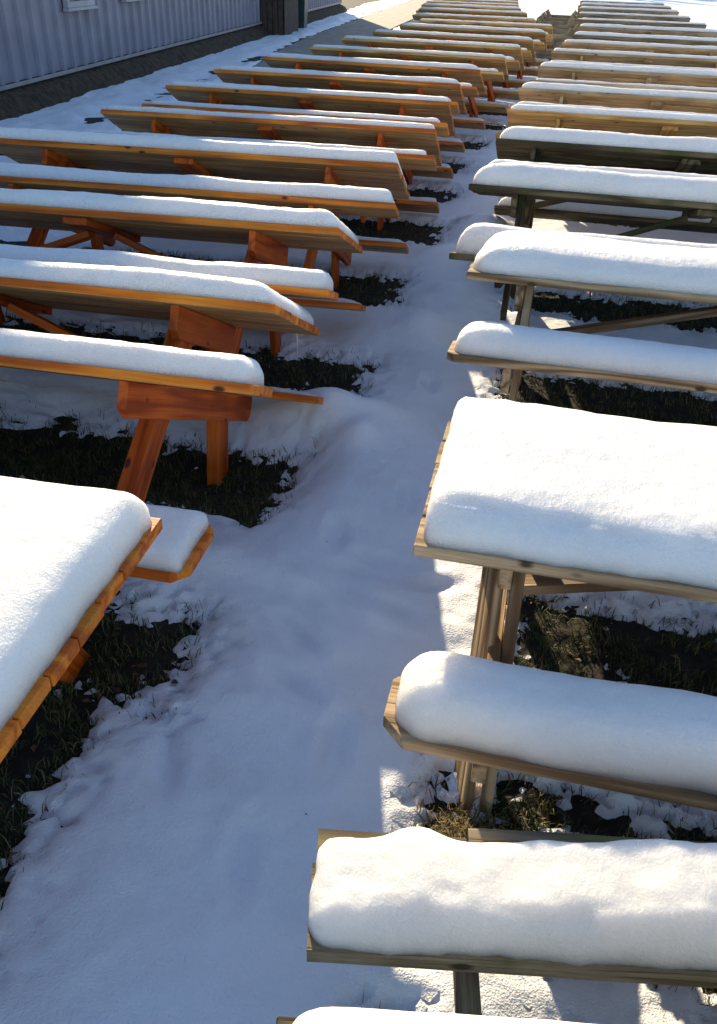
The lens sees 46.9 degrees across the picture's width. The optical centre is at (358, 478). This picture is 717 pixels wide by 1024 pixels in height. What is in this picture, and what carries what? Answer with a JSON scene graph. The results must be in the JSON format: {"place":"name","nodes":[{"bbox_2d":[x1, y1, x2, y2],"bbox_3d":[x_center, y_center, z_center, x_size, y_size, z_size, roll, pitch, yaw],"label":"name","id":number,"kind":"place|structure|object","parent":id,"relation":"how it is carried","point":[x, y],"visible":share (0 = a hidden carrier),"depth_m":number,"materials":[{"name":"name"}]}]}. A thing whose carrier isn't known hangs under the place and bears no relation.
{"place":"outdoors","nodes":[
{"label":"outdoors","id":0,"kind":"place"},
{"bbox_2d":[223,0,427,82],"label":"path","id":1,"kind":"structure","parent":0,"point":[391,18],"depth_m":29.77,"materials":[{"name":"concrete"}]},
{"bbox_2d":[0,0,716,1023],"bbox_3d":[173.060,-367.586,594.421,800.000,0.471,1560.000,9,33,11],"label":"snow","id":2,"kind":"structure","parent":0,"point":[164,876],"depth_m":2.86,"materials":[{"name":"white snow"}]},
{"bbox_2d":[0,476,213,762],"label":"picnic table","id":3,"kind":"object","parent":2,"relation":"on","point":[73,559],"visible":0.99,"depth_m":2.10,"materials":[{"name":"orange wood"}]},
{"bbox_2d":[0,258,323,501],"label":"picnic table","id":4,"kind":"object","parent":2,"relation":"on","point":[174,377],"visible":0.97,"depth_m":3.44,"materials":[{"name":"orange wood"}]},
{"bbox_2d":[0,188,365,356],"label":"picnic table","id":5,"kind":"object","parent":2,"relation":"on","point":[269,236],"visible":0.78,"depth_m":4.48,"materials":[{"name":"orange wood"}]},
{"bbox_2d":[0,127,409,289],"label":"picnic table","id":6,"kind":"object","parent":2,"relation":"on","point":[336,182],"visible":0.74,"depth_m":5.61,"materials":[{"name":"orange wood"}]},
{"bbox_2d":[82,105,441,229],"bbox_3d":[-0.796,-2.760,7.606,3.106,0.903,1.650,7,4,8],"label":"picnic table","id":7,"kind":"object","parent":2,"relation":"on","point":[412,146],"visible":0.58,"depth_m":7.24,"materials":[{"name":"orange wood"}]},
{"bbox_2d":[142,81,455,184],"bbox_3d":[-0.530,-3.581,8.883,3.106,0.908,1.650,8,5,10],"label":"picnic table","id":8,"kind":"object","parent":2,"relation":"on","point":[435,111],"visible":0.64,"depth_m":8.45,"materials":[{"name":"orange wood"}]},
{"bbox_2d":[298,0,307,27],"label":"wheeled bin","id":9,"kind":"object","parent":2,"relation":"on","point":[302,12],"visible":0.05,"depth_m":28.27,"materials":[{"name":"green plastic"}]},
{"bbox_2d":[205,65,466,152],"bbox_3d":[-0.251,-4.383,10.160,3.106,0.916,1.650,9,6,11],"label":"picnic table","id":10,"kind":"object","parent":2,"relation":"on","point":[450,89],"visible":0.41,"depth_m":9.79,"materials":[{"name":"orange wood"}]},
{"bbox_2d":[263,52,486,129],"bbox_3d":[0.189,-5.216,11.478,3.106,0.924,1.650,10,8,13],"label":"picnic table","id":11,"kind":"object","parent":2,"relation":"on","point":[468,78],"visible":0.48,"depth_m":11.09,"materials":[{"name":"orange wood"}]},
{"bbox_2d":[341,35,523,101],"bbox_3d":[1.215,-6.857,13.930,3.104,0.744,1.650,11,8,14],"label":"picnic table","id":12,"kind":"object","parent":2,"relation":"on","point":[512,53],"visible":0.43,"depth_m":13.56,"materials":[{"name":"brown wood"}]},
{"bbox_2d":[276,827,716,1023],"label":"picnic table","id":13,"kind":"object","parent":2,"relation":"on","point":[572,906],"visible":1,"depth_m":1.67,"materials":[{"name":"brown wood"}]},
{"bbox_2d":[383,397,716,815],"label":"picnic table","id":14,"kind":"object","parent":2,"relation":"on","point":[528,499],"visible":1,"depth_m":2.26,"materials":[{"name":"beige wood"}]},
{"bbox_2d":[536,15,574,42],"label":"picnic table","id":15,"kind":"object","parent":2,"relation":"on","point":[563,25],"visible":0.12,"depth_m":25.39,"materials":[{"name":"brown wood"}]},
{"bbox_2d":[535,22,578,58],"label":"picnic table","id":16,"kind":"object","parent":2,"relation":"on","point":[561,35],"visible":0.2,"depth_m":21.16,"materials":[{"name":"brown wood"}]},
{"bbox_2d":[537,9,577,21],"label":"picnic table","id":17,"kind":"object","parent":2,"relation":"on","point":[547,16],"visible":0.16,"depth_m":27.23,"materials":[{"name":"brown wood"}]},
{"bbox_2d":[449,163,716,320],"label":"picnic table","id":18,"kind":"object","parent":2,"relation":"on","point":[520,184],"visible":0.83,"depth_m":5.20,"materials":[{"name":"brown wood"}]},
{"bbox_2d":[0,0,716,1012],"bbox_3d":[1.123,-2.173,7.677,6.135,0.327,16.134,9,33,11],"label":"grass","id":19,"kind":"structure","parent":0,"point":[60,701],"depth_m":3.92,"materials":[{"name":"green plant"}]},
{"bbox_2d":[0,4,347,120],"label":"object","id":20,"kind":"structure","parent":19,"relation":"on","point":[17,102],"depth_m":15.90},
{"bbox_2d":[0,0,341,91],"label":"metal clad building","id":21,"kind":"structure","parent":20,"relation":"on","point":[40,38],"depth_m":15.37,"materials":[{"name":"grey metal"}]},
{"bbox_2d":[62,0,97,11],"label":"window","id":22,"kind":"structure","parent":21,"relation":"in","point":[69,5],"depth_m":14.36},
{"bbox_2d":[121,0,140,1],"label":"window","id":23,"kind":"structure","parent":21,"relation":"in","point":[121,0],"depth_m":16.22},
{"bbox_2d":[262,0,297,34],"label":"door","id":24,"kind":"structure","parent":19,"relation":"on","point":[285,14],"depth_m":25.70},
{"bbox_2d":[0,251,716,859],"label":"fallen leaves","id":25,"kind":"object","parent":19,"relation":"on","point":[174,681],"visible":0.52,"depth_m":3.25,"materials":[{"name":"brown plant"}]},
{"bbox_2d":[310,44,508,117],"bbox_3d":[0.757,-6.115,12.796,3.103,0.739,1.650,10,8,13],"label":"picnic table","id":26,"kind":"object","parent":19,"relation":"on","point":[492,67],"visible":0.42,"depth_m":12.41,"materials":[{"name":"brown wood"}]},
{"bbox_2d":[373,29,535,87],"bbox_3d":[1.758,-7.841,15.567,3.104,0.752,1.650,11,7,15],"label":"picnic table","id":27,"kind":"object","parent":19,"relation":"on","point":[526,44],"visible":0.34,"depth_m":15.18,"materials":[{"name":"brown wood"}]},
{"bbox_2d":[387,793,525,840],"bbox_3d":[0.301,1.057,2.400,0.431,0.106,0.395,-4,33,-8],"label":"grass tuft","id":28,"kind":"object","parent":19,"relation":"on","point":[445,829],"visible":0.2,"depth_m":2.47,"materials":[{"name":"plant"}]},
{"bbox_2d":[416,3,520,13],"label":"picnic table","id":29,"kind":"object","parent":19,"relation":"on","point":[488,7],"visible":0.2,"depth_m":24.67,"materials":[{"name":"brown wood"}]},
{"bbox_2d":[412,7,526,19],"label":"picnic table","id":30,"kind":"object","parent":19,"relation":"on","point":[471,11],"visible":0.19,"depth_m":22.67,"materials":[{"name":"brown wood"}]},
{"bbox_2d":[421,0,518,6],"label":"picnic table","id":31,"kind":"object","parent":19,"relation":"on","point":[472,3],"visible":0.19,"depth_m":26.61,"materials":[{"name":"brown wood"}]},
{"bbox_2d":[407,13,535,22],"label":"picnic table","id":32,"kind":"object","parent":19,"relation":"on","point":[419,16],"visible":0.21,"depth_m":20.29,"materials":[{"name":"brown wood"}]},
{"bbox_2d":[399,22,546,78],"bbox_3d":[2.348,-8.876,17.218,3.103,0.760,1.650,11,7,14],"label":"picnic table","id":33,"kind":"object","parent":19,"relation":"on","point":[538,36],"visible":0.33,"depth_m":16.82,"materials":[{"name":"brown wood"}]},
{"bbox_2d":[435,0,518,4],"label":"picnic table","id":34,"kind":"object","parent":19,"relation":"on","point":[501,1],"visible":0.09,"depth_m":28.45,"materials":[{"name":"brown wood"}]},
{"bbox_2d":[419,18,552,66],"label":"picnic table","id":35,"kind":"object","parent":19,"relation":"on","point":[547,29],"visible":0.24,"depth_m":18.46,"materials":[{"name":"brown wood"}]},
{"bbox_2d":[446,230,716,401],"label":"picnic table","id":36,"kind":"object","parent":19,"relation":"on","point":[525,261],"visible":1,"depth_m":3.88,"materials":[{"name":"beige wood"}]},
{"bbox_2d":[488,126,716,233],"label":"picnic table","id":37,"kind":"object","parent":19,"relation":"on","point":[632,153],"visible":0.69,"depth_m":6.55,"materials":[{"name":"brown wood"}]},
{"bbox_2d":[496,104,716,137],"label":"picnic table","id":38,"kind":"object","parent":19,"relation":"on","point":[634,122],"visible":0.42,"depth_m":7.77,"materials":[{"name":"brown wood"}]},
{"bbox_2d":[508,82,716,115],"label":"picnic table","id":39,"kind":"object","parent":19,"relation":"on","point":[602,97],"visible":0.44,"depth_m":9.08,"materials":[{"name":"brown wood"}]},
{"bbox_2d":[578,0,663,8],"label":"picnic table","id":40,"kind":"object","parent":19,"relation":"on","point":[617,2],"visible":0.2,"depth_m":30.45,"materials":[{"name":"brown wood"}]},
{"bbox_2d":[529,62,716,92],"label":"picnic table","id":41,"kind":"object","parent":19,"relation":"on","point":[643,77],"visible":0.6,"depth_m":10.93,"materials":[{"name":"brown wood"}]},
{"bbox_2d":[578,2,670,12],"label":"picnic table","id":42,"kind":"object","parent":19,"relation":"on","point":[645,6],"visible":0.23,"depth_m":28.13,"materials":[{"name":"brown wood"}]},
{"bbox_2d":[576,6,678,18],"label":"picnic table","id":43,"kind":"object","parent":19,"relation":"on","point":[629,10],"visible":0.27,"depth_m":25.68,"materials":[{"name":"brown wood"}]},
{"bbox_2d":[575,12,690,25],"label":"picnic table","id":44,"kind":"object","parent":19,"relation":"on","point":[651,17],"visible":0.23,"depth_m":22.93,"materials":[{"name":"brown wood"}]},
{"bbox_2d":[550,48,716,69],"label":"picnic table","id":45,"kind":"object","parent":19,"relation":"on","point":[633,58],"visible":0.38,"depth_m":12.93,"materials":[{"name":"brown wood"}]},
{"bbox_2d":[562,39,716,55],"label":"picnic table","id":46,"kind":"object","parent":19,"relation":"on","point":[639,47],"visible":0.24,"depth_m":14.46,"materials":[{"name":"brown wood"}]},
{"bbox_2d":[576,18,706,31],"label":"picnic table","id":47,"kind":"object","parent":19,"relation":"on","point":[631,22],"visible":0.22,"depth_m":20.43,"materials":[{"name":"brown wood"}]},
{"bbox_2d":[573,31,716,45],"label":"picnic table","id":48,"kind":"object","parent":19,"relation":"on","point":[660,39],"visible":0.23,"depth_m":15.99,"materials":[{"name":"brown wood"}]},
{"bbox_2d":[578,23,716,37],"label":"picnic table","id":49,"kind":"object","parent":19,"relation":"on","point":[654,30],"visible":0.19,"depth_m":18.18,"materials":[{"name":"brown wood"}]}
]}

